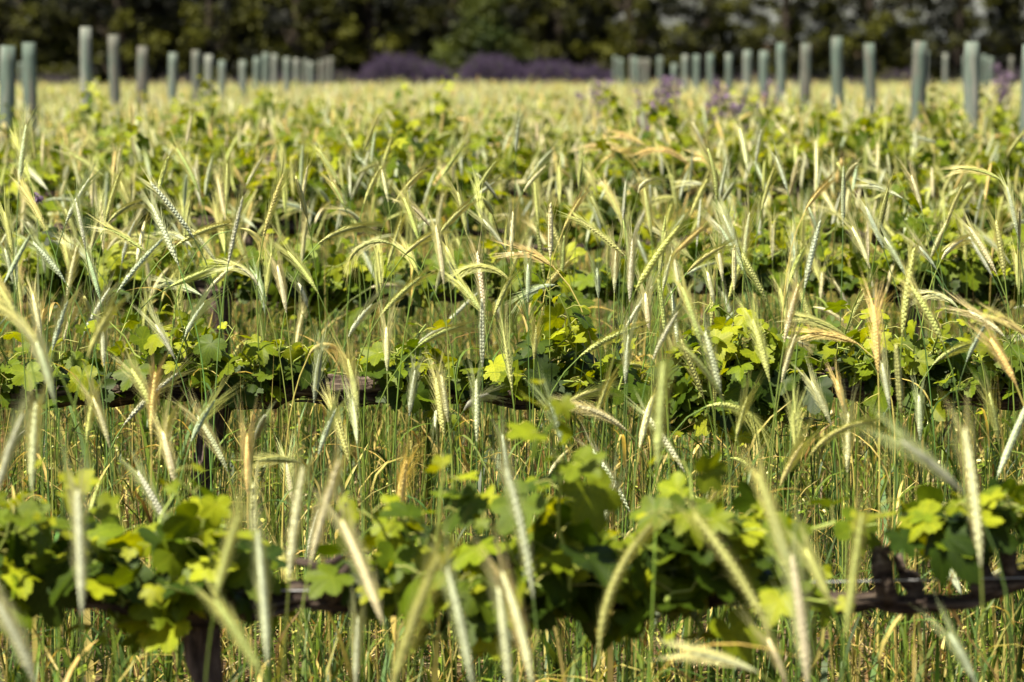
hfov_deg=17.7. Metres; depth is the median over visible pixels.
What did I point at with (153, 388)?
rye stalk
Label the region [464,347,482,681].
rye stalk
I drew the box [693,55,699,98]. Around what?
vineyard post
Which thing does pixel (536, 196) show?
rye stalk
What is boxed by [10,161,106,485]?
rye stalk
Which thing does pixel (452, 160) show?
rye stalk
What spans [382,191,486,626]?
rye stalk
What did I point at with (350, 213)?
rye stalk
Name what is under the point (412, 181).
rye stalk
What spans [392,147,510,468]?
rye stalk
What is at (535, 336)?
rye stalk
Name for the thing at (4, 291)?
rye stalk
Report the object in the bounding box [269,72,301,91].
lavender bush
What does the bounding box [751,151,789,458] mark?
rye stalk
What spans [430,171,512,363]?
rye stalk
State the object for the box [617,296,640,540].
rye stalk
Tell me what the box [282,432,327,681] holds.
rye stalk
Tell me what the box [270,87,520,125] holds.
grapevine
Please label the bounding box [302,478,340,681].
rye stalk
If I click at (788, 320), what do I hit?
rye stalk
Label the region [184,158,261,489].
rye stalk
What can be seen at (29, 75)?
vineyard post
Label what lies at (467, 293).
rye stalk
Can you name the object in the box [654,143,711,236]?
rye stalk
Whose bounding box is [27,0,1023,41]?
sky
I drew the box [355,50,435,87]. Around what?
lavender bush
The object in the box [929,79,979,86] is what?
lavender bush
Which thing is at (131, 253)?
rye stalk
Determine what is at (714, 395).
rye stalk
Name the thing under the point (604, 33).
shrub
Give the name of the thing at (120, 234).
rye stalk
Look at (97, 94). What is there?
grapevine
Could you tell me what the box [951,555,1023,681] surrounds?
rye stalk
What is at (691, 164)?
rye stalk
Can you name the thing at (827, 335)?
rye stalk
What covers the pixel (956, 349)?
rye stalk
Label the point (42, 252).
rye stalk
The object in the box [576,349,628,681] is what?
rye stalk
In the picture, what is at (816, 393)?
rye stalk
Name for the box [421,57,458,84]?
lavender bush
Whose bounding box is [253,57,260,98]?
vineyard post
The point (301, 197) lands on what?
rye stalk
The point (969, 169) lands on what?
rye stalk
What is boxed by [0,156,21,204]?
grapevine
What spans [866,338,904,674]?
rye stalk
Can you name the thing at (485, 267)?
rye stalk
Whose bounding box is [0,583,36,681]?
rye stalk
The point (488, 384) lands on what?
trellis wire
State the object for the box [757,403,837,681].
rye stalk
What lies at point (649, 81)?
lavender bush
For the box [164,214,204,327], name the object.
rye stalk
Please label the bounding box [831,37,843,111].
vineyard post
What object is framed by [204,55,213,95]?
vineyard post
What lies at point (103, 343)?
rye stalk
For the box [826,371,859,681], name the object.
rye stalk
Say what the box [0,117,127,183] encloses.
grapevine
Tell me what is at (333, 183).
rye stalk
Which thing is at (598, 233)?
rye stalk
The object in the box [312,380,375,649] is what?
rye stalk
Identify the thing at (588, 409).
rye stalk
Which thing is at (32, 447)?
rye stalk
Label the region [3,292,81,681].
rye stalk
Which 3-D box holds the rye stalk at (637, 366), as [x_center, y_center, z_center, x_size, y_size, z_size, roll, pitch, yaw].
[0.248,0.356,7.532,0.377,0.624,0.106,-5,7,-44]
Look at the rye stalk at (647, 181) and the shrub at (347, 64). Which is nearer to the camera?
the rye stalk at (647, 181)
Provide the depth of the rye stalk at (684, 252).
9.25 m
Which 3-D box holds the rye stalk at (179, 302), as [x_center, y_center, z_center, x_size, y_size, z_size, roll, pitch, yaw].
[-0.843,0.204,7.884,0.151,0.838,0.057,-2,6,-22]
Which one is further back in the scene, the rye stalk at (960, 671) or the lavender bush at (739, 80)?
the lavender bush at (739, 80)
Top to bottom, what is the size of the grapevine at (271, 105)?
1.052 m
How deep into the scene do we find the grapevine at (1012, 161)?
14.92 m
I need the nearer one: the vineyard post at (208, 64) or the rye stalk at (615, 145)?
the rye stalk at (615, 145)
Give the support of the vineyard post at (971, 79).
on the ground at (526, 676)
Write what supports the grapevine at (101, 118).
on the ground at (526, 676)
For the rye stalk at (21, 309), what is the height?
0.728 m
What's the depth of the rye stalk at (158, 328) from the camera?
6.92 m
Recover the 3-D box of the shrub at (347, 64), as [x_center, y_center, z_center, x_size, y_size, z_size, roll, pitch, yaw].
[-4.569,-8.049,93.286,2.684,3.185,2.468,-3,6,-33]
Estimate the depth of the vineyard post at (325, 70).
64.59 m
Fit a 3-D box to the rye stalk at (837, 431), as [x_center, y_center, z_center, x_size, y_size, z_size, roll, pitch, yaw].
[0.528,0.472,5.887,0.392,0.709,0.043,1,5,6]
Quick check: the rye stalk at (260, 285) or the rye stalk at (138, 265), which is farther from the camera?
the rye stalk at (260, 285)
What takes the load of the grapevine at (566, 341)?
on the ground at (526, 676)
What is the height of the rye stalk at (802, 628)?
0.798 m
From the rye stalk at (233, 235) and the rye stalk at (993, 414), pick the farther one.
the rye stalk at (233, 235)
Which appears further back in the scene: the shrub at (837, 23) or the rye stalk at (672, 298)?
the shrub at (837, 23)
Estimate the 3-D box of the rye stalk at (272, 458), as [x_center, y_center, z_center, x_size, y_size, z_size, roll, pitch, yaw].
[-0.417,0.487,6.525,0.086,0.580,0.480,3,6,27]
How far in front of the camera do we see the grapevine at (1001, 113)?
19.88 m
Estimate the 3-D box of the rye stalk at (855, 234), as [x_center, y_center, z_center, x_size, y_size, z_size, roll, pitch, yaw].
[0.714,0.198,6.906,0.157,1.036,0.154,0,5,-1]
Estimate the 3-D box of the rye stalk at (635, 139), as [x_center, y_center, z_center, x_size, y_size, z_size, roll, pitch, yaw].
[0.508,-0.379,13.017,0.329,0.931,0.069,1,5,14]
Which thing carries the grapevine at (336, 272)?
on the ground at (526, 676)
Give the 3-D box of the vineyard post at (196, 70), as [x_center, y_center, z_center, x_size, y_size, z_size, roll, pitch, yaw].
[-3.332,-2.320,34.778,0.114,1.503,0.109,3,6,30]
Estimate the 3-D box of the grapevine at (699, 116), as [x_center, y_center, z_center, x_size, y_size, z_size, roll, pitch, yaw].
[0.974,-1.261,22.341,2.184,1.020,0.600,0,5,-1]
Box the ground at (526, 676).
[0,42,1023,681]
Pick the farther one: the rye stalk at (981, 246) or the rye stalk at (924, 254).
the rye stalk at (924, 254)
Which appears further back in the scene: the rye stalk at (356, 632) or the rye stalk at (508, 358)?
the rye stalk at (508, 358)
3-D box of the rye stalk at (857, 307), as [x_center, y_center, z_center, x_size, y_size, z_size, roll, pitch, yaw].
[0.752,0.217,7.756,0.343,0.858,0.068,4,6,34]
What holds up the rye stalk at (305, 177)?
on the ground at (526, 676)
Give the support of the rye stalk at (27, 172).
on the ground at (526, 676)
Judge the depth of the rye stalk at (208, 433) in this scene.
6.32 m
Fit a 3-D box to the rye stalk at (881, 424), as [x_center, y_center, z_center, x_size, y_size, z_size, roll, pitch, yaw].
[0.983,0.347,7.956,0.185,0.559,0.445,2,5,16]
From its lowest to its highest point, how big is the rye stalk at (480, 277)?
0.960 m
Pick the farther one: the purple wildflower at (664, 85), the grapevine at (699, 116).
the purple wildflower at (664, 85)
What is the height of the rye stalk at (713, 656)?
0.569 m
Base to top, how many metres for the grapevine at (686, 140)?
1.078 m
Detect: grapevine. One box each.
[0,75,130,158]
[0,109,516,351]
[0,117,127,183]
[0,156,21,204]
[0,220,573,466]
[0,267,796,636]
[0,379,854,681]
[15,83,169,196]
[15,85,133,106]
[22,102,214,140]
[28,95,506,318]
[38,99,274,180]
[40,90,230,124]
[44,85,106,107]
[51,89,254,114]
[90,70,511,261]
[165,73,516,242]
[194,76,513,220]
[266,101,492,146]
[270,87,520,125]
[296,96,464,120]
[299,86,432,108]
[300,90,471,111]
[471,89,710,118]
[485,84,749,134]
[485,89,619,110]
[492,92,848,219]
[493,92,977,314]
[496,80,816,207]
[501,91,914,249]
[507,84,701,110]
[515,126,1023,335]
[519,174,1023,447]
[534,89,782,131]
[634,477,1023,614]
[672,284,1023,445]
[679,86,792,107]
[692,91,894,118]
[768,92,988,131]
[777,94,903,117]
[795,99,1014,142]
[809,79,1019,174]
[845,84,1019,202]
[899,120,1023,178]
[944,92,1020,116]
[967,119,1023,209]
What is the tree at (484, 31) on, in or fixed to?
on the ground at (526, 676)
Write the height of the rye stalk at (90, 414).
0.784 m
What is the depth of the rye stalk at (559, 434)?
6.03 m
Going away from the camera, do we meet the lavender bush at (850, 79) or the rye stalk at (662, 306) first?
the rye stalk at (662, 306)
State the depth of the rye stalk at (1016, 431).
5.66 m
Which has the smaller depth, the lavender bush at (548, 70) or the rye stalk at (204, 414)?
the rye stalk at (204, 414)
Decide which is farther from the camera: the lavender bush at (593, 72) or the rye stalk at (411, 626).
the lavender bush at (593, 72)
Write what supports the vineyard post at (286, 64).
on the ground at (526, 676)
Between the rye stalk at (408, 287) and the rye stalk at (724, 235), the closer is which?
the rye stalk at (408, 287)
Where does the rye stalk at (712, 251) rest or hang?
on the ground at (526, 676)
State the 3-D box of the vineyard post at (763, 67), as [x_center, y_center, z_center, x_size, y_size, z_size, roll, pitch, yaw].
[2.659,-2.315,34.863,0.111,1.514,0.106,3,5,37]
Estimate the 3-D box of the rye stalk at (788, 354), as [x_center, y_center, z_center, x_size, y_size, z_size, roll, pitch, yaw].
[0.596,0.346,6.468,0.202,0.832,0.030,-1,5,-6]
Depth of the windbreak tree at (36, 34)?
89.86 m
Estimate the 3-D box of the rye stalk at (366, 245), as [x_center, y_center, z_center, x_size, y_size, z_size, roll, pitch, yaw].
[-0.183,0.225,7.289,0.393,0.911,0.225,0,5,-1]
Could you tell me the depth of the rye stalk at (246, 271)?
7.21 m
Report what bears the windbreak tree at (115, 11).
on the ground at (526, 676)
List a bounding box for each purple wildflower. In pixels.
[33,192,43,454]
[574,78,614,126]
[632,87,671,138]
[636,100,658,147]
[659,75,683,125]
[704,95,769,197]
[707,75,729,136]
[715,85,739,136]
[746,79,782,120]
[991,61,1014,110]
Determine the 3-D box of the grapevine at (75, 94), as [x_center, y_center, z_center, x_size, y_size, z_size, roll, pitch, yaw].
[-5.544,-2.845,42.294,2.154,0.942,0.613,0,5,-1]
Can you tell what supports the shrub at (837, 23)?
on the ground at (526, 676)
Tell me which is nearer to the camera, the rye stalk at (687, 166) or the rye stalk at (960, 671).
the rye stalk at (960, 671)
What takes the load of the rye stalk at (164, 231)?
on the ground at (526, 676)
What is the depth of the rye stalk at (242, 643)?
4.24 m
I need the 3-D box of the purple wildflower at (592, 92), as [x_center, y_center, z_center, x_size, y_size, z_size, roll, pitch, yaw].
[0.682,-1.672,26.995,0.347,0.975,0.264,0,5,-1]
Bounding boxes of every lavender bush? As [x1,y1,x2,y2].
[37,70,77,85]
[43,75,100,86]
[107,77,157,86]
[153,73,202,86]
[214,76,252,85]
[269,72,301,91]
[314,66,358,85]
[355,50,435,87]
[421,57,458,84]
[453,49,531,87]
[521,57,587,87]
[574,58,624,84]
[625,77,670,86]
[678,75,724,86]
[723,72,776,86]
[786,75,826,86]
[824,75,884,86]
[876,66,936,86]
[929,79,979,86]
[979,66,1020,85]
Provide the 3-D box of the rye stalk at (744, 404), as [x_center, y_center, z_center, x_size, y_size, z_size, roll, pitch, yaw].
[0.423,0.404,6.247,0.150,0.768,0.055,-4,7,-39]
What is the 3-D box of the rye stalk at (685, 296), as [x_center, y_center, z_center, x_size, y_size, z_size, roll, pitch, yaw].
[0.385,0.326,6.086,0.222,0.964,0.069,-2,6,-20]
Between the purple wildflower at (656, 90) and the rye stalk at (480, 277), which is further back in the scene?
the purple wildflower at (656, 90)
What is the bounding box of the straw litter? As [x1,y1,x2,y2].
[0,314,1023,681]
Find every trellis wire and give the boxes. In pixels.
[13,384,1021,388]
[76,577,1023,590]
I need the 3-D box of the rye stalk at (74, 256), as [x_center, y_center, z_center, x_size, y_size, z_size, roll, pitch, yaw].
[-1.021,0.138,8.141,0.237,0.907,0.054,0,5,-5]
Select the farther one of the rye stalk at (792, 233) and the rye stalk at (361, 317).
the rye stalk at (792, 233)
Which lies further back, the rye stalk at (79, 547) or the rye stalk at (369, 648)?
the rye stalk at (369, 648)
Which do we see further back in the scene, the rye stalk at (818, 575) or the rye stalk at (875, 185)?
the rye stalk at (875, 185)
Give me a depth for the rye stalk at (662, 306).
6.62 m
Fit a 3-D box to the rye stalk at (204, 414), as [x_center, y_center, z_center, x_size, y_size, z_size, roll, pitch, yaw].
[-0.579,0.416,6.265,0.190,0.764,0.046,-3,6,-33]
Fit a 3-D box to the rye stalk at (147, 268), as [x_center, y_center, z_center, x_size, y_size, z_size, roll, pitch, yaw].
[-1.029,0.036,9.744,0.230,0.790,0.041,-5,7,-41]
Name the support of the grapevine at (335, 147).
on the ground at (526, 676)
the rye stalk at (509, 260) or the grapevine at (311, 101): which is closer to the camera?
the rye stalk at (509, 260)
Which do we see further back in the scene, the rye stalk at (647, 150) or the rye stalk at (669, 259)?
the rye stalk at (647, 150)
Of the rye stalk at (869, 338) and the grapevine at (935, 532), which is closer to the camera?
the grapevine at (935, 532)
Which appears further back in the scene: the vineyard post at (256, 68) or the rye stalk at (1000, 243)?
the vineyard post at (256, 68)
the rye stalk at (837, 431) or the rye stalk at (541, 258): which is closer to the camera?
the rye stalk at (837, 431)
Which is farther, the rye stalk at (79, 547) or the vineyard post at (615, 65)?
the vineyard post at (615, 65)
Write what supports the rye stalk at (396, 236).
on the ground at (526, 676)
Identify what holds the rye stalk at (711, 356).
on the ground at (526, 676)
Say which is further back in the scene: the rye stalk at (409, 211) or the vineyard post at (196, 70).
the vineyard post at (196, 70)
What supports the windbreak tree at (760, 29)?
on the ground at (526, 676)
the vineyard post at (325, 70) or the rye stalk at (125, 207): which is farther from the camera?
the vineyard post at (325, 70)
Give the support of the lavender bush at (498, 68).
on the ground at (526, 676)
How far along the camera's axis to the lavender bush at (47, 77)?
81.82 m
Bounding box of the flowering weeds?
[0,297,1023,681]
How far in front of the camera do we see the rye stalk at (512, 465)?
7.49 m
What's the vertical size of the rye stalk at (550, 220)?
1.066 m
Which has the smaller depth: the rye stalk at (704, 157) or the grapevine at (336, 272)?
the grapevine at (336, 272)
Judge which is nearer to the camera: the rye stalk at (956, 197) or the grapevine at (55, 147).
the rye stalk at (956, 197)
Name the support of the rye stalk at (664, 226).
on the ground at (526, 676)
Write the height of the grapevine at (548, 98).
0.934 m
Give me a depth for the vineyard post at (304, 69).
57.12 m
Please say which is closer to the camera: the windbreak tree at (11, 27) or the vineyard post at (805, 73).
the vineyard post at (805, 73)
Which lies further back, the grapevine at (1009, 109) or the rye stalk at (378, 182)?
the grapevine at (1009, 109)
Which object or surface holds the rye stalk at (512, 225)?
on the ground at (526, 676)
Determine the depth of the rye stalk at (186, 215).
8.78 m
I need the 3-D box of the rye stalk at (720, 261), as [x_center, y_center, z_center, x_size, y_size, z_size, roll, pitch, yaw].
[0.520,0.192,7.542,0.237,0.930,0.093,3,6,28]
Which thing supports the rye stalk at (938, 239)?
on the ground at (526, 676)
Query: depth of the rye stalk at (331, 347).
6.64 m
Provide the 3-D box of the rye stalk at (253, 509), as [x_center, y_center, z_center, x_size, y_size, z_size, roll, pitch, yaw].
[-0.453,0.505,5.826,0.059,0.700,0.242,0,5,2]
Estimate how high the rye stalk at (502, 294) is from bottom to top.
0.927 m
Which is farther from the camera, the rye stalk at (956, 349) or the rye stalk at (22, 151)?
the rye stalk at (22, 151)
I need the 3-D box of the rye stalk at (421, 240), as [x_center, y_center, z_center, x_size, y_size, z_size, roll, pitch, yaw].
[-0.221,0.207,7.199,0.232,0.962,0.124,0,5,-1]
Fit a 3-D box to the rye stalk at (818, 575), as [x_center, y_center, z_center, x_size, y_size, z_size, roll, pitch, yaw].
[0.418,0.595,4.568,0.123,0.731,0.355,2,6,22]
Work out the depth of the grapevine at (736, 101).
37.46 m
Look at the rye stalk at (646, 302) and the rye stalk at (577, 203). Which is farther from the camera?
the rye stalk at (577, 203)
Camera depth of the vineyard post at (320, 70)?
62.12 m
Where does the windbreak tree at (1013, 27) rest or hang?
on the ground at (526, 676)
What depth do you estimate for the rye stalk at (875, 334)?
6.24 m
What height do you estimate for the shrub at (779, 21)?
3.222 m
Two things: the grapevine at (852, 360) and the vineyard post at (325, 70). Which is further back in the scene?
the vineyard post at (325, 70)
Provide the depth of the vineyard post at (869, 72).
24.78 m
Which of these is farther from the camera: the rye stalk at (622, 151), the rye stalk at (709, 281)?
the rye stalk at (622, 151)
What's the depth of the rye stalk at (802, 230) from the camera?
9.47 m
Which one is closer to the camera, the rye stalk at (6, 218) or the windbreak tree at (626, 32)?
the rye stalk at (6, 218)
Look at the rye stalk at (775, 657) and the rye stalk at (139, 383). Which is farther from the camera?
the rye stalk at (139, 383)
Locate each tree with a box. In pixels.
[0,0,81,84]
[0,0,97,79]
[35,0,190,83]
[57,0,196,70]
[136,0,278,73]
[141,0,270,81]
[215,1,364,67]
[224,0,368,82]
[288,0,426,77]
[322,0,448,73]
[388,0,532,60]
[421,0,539,73]
[437,0,550,44]
[498,0,618,71]
[526,0,638,58]
[553,0,690,80]
[639,0,767,81]
[723,0,856,82]
[799,0,952,81]
[891,0,1020,83]
[974,0,1023,81]
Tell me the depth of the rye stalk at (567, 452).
6.67 m
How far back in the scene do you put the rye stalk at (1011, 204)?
7.62 m
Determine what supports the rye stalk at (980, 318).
on the ground at (526, 676)
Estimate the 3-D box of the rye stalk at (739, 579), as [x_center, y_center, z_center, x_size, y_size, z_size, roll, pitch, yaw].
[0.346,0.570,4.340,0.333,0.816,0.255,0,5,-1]
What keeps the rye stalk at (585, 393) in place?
on the ground at (526, 676)
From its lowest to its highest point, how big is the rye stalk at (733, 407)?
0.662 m
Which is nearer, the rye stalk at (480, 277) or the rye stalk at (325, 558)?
the rye stalk at (325, 558)
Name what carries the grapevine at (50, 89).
on the ground at (526, 676)
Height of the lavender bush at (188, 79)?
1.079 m
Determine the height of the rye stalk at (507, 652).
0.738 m
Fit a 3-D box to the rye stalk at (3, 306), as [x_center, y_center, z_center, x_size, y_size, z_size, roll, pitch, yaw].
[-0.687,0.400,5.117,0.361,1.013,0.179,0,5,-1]
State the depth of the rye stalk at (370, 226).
7.78 m
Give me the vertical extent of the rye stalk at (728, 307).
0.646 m
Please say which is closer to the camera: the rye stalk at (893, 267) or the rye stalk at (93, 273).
the rye stalk at (93, 273)
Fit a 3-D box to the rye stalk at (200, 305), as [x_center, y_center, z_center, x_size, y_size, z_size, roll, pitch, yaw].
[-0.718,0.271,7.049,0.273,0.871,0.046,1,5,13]
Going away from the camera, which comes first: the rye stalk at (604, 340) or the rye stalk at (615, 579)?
the rye stalk at (615, 579)
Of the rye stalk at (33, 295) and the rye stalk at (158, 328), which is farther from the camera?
the rye stalk at (158, 328)
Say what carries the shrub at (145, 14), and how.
on the ground at (526, 676)
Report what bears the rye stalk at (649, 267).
on the ground at (526, 676)
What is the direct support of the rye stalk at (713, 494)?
on the ground at (526, 676)
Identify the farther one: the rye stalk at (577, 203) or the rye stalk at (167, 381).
the rye stalk at (577, 203)
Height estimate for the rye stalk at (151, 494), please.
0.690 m
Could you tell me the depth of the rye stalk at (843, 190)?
8.21 m
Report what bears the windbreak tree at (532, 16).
on the ground at (526, 676)
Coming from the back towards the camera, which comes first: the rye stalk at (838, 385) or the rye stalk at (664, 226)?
the rye stalk at (664, 226)
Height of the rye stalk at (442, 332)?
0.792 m
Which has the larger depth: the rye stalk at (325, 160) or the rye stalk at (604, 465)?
the rye stalk at (325, 160)
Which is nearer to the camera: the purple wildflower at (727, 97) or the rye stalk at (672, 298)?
the rye stalk at (672, 298)
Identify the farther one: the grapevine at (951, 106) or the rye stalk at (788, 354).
the grapevine at (951, 106)
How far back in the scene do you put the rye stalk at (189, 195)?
10.28 m
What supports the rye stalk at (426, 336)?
on the ground at (526, 676)
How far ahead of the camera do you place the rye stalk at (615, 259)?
7.42 m
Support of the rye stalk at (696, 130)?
on the ground at (526, 676)
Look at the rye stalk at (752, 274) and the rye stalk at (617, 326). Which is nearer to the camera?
the rye stalk at (617, 326)
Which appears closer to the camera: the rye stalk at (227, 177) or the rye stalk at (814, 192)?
the rye stalk at (227, 177)
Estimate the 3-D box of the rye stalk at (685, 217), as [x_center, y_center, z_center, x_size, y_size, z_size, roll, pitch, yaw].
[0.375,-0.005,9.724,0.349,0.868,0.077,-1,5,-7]
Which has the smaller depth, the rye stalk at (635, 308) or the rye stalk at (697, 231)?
the rye stalk at (635, 308)
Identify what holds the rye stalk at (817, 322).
on the ground at (526, 676)
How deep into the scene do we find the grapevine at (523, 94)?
37.31 m
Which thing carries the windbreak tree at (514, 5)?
on the ground at (526, 676)
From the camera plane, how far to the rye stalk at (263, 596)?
4.24 m
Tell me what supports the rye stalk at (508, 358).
on the ground at (526, 676)
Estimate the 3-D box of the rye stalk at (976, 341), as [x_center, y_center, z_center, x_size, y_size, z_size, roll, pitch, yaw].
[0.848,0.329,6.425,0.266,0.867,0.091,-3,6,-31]
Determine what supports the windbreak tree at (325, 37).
on the ground at (526, 676)
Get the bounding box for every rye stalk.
[0,104,37,487]
[0,178,37,619]
[0,255,24,464]
[0,278,43,681]
[0,294,183,681]
[0,372,46,681]
[0,418,25,470]
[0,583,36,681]
[1,250,28,456]
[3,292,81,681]
[4,462,112,681]
[7,268,120,519]
[8,118,48,476]
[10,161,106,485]
[10,217,146,678]
[11,277,86,680]
[18,269,55,670]
[22,283,61,488]
[23,368,128,681]
[33,212,186,513]
[33,282,92,499]
[40,155,112,502]
[49,255,231,520]
[50,154,126,496]
[53,280,137,681]
[54,194,159,516]
[57,220,90,505]
[58,431,94,681]
[63,364,142,681]
[65,179,140,492]
[73,225,113,487]
[74,370,128,681]
[79,407,179,681]
[86,213,229,495]
[90,290,125,681]
[92,350,204,661]
[94,182,106,423]
[95,250,151,492]
[100,153,150,457]
[103,212,260,490]
[105,335,178,504]
[108,444,254,644]
[113,208,149,480]
[129,211,149,503]
[131,228,266,506]
[132,162,314,524]
[132,185,211,489]
[132,270,231,650]
[132,296,200,502]
[135,232,158,456]
[136,261,173,478]
[144,345,168,681]
[149,502,178,681]
[150,389,182,681]
[155,126,253,443]
[155,246,256,520]
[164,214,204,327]
[165,365,249,670]
[165,387,245,666]
[169,144,232,493]
[169,254,186,502]
[176,565,266,681]
[179,198,193,466]
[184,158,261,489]
[186,181,196,334]
[203,233,206,260]
[205,257,301,639]
[205,464,270,681]
[206,142,303,576]
[208,157,237,353]
[223,199,274,528]
[229,219,396,622]
[231,244,311,659]
[231,449,338,680]
[234,391,260,681]
[240,258,270,540]
[242,439,277,681]
[243,481,273,681]
[249,397,310,681]
[260,219,390,499]
[272,430,297,681]
[273,534,316,681]
[279,151,389,532]
[279,341,347,681]
[280,220,391,528]
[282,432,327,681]
[283,150,315,459]
[289,129,310,255]
[289,162,353,534]
[291,202,314,410]
[292,294,320,458]
[293,425,362,681]
[296,375,363,681]
[299,280,388,562]
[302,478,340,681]
[305,479,393,667]
[307,316,343,679]
[308,137,361,483]
[311,483,331,680]
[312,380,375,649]
[315,165,409,503]
[315,261,438,681]
[316,314,466,494]
[326,206,383,446]
[326,319,364,681]
[337,349,425,681]
[339,365,370,681]
[341,239,512,542]
[343,122,404,414]
[343,206,407,551]
[346,234,427,453]
[347,582,367,681]
[361,220,457,529]
[362,315,500,671]
[367,153,442,508]
[368,517,390,681]
[370,292,397,654]
[373,157,395,478]
[381,152,431,463]
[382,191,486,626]
[387,186,453,537]
[388,171,430,508]
[389,422,433,662]
[391,502,490,681]
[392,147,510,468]
[401,132,472,451]
[413,281,487,670]
[418,523,473,681]
[423,350,447,673]
[425,204,495,674]
[429,277,493,425]
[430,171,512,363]
[430,314,662,664]
[432,353,462,678]
[435,254,570,648]
[441,261,547,516]
[447,410,528,535]
[456,150,560,435]
[456,190,534,491]
[462,241,538,642]
[462,516,535,681]
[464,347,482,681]
[465,221,504,541]
[467,246,528,674]
[483,428,540,681]
[483,550,514,681]
[486,239,650,529]
[488,403,557,681]
[496,245,585,478]
[497,177,557,496]
[497,201,513,516]
[498,296,536,516]
[502,244,545,471]
[505,190,530,450]
[521,441,578,681]
[526,371,578,681]
[527,300,546,521]
[529,163,541,460]
[531,197,586,424]
[531,214,570,491]
[533,377,631,670]
[534,182,591,468]
[537,575,709,681]
[542,393,675,681]
[557,205,724,486]
[569,142,655,236]
[574,418,641,681]
[576,144,644,266]
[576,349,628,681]
[589,208,702,681]
[594,443,635,681]
[596,361,649,466]
[596,499,682,681]
[598,136,667,311]
[598,201,696,455]
[605,223,623,524]
[606,128,675,320]
[606,262,674,529]
[606,305,628,530]
[613,401,774,681]
[616,212,640,653]
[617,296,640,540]
[618,175,674,539]
[621,389,709,681]
[622,381,666,681]
[624,229,741,536]
[630,146,736,309]
[631,214,716,497]
[632,173,660,481]
[633,275,704,681]
[634,233,696,634]
[634,266,653,670]
[638,217,735,493]
[644,314,792,681]
[644,454,753,681]
[645,203,671,489]
[650,211,695,623]
[650,636,770,681]
[652,254,737,364]
[652,266,677,670]
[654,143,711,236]
[660,178,706,487]
[660,477,788,681]
[663,262,755,681]
[666,275,682,465]
[666,330,801,681]
[668,151,713,349]
[670,322,796,674]
[673,252,722,484]
[676,288,760,469]
[681,102,721,304]
[684,147,745,345]
[684,299,771,677]
[686,142,696,337]
[686,185,761,494]
[689,122,721,448]
[692,144,770,328]
[693,234,755,494]
[693,288,792,681]
[697,198,771,493]
[705,343,717,451]
[706,258,747,625]
[709,225,731,505]
[712,194,755,488]
[718,276,737,462]
[723,364,763,681]
[724,223,812,511]
[724,457,766,473]
[725,262,814,681]
[728,595,786,681]
[730,227,823,478]
[734,439,812,681]
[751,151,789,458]
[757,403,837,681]
[760,490,817,681]
[763,311,832,681]
[765,137,813,510]
[773,307,900,672]
[775,169,841,496]
[779,199,832,681]
[780,411,904,681]
[780,510,851,681]
[783,149,820,346]
[783,205,822,514]
[784,326,900,681]
[785,268,816,569]
[786,257,897,587]
[794,356,921,651]
[795,194,808,346]
[803,282,895,521]
[806,158,899,506]
[811,122,820,427]
[821,195,890,664]
[825,358,856,670]
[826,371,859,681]
[830,141,881,560]
[832,223,927,681]
[841,466,878,681]
[846,228,989,563]
[846,394,1014,681]
[853,176,971,499]
[859,269,888,679]
[860,203,872,508]
[864,316,999,681]
[866,218,948,627]
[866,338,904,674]
[872,406,918,589]
[876,242,902,464]
[881,255,969,681]
[885,554,994,681]
[889,335,1004,681]
[892,502,1007,681]
[893,150,946,489]
[896,222,1012,617]
[898,289,989,479]
[907,198,961,433]
[907,289,1013,615]
[908,590,976,681]
[909,371,926,672]
[921,172,976,576]
[929,147,970,313]
[940,380,988,681]
[941,164,1023,206]
[941,287,1023,467]
[948,569,1006,681]
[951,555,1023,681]
[952,207,1023,399]
[958,225,1015,337]
[966,301,1023,405]
[970,358,1021,673]
[974,407,1023,681]
[984,200,1023,622]
[998,168,1023,281]
[998,193,1023,600]
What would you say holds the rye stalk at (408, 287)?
on the ground at (526, 676)
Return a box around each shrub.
[15,0,77,82]
[68,0,139,85]
[128,0,194,81]
[213,0,265,77]
[261,0,329,80]
[335,27,377,75]
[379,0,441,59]
[522,0,574,65]
[569,0,623,63]
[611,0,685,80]
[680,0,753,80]
[754,4,819,76]
[808,8,852,73]
[862,7,926,74]
[935,7,980,79]
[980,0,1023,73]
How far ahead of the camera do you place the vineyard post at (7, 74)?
19.76 m
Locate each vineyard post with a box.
[0,46,14,248]
[18,62,21,86]
[22,42,37,157]
[80,27,92,205]
[108,35,120,121]
[136,46,147,112]
[168,53,176,102]
[191,50,200,100]
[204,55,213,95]
[218,60,225,103]
[239,60,246,101]
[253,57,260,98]
[262,53,268,91]
[271,54,277,89]
[283,57,290,97]
[294,58,298,93]
[302,59,307,90]
[308,62,313,89]
[318,60,322,89]
[323,58,327,86]
[328,57,332,85]
[613,56,617,87]
[619,58,623,84]
[629,56,633,85]
[633,57,637,87]
[638,58,643,90]
[644,58,649,92]
[657,56,662,88]
[670,63,676,84]
[682,55,687,91]
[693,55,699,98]
[706,53,713,94]
[725,53,732,98]
[742,50,751,99]
[759,51,768,92]
[776,43,785,113]
[799,43,810,130]
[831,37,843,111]
[864,43,876,122]
[909,41,926,172]
[926,51,928,87]
[943,53,947,86]
[963,42,978,211]
[981,55,986,90]
[987,57,992,87]
[1008,56,1013,87]
[1017,44,1023,223]
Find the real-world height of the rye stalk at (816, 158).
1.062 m
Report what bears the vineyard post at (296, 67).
on the ground at (526, 676)
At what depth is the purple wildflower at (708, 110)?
21.94 m

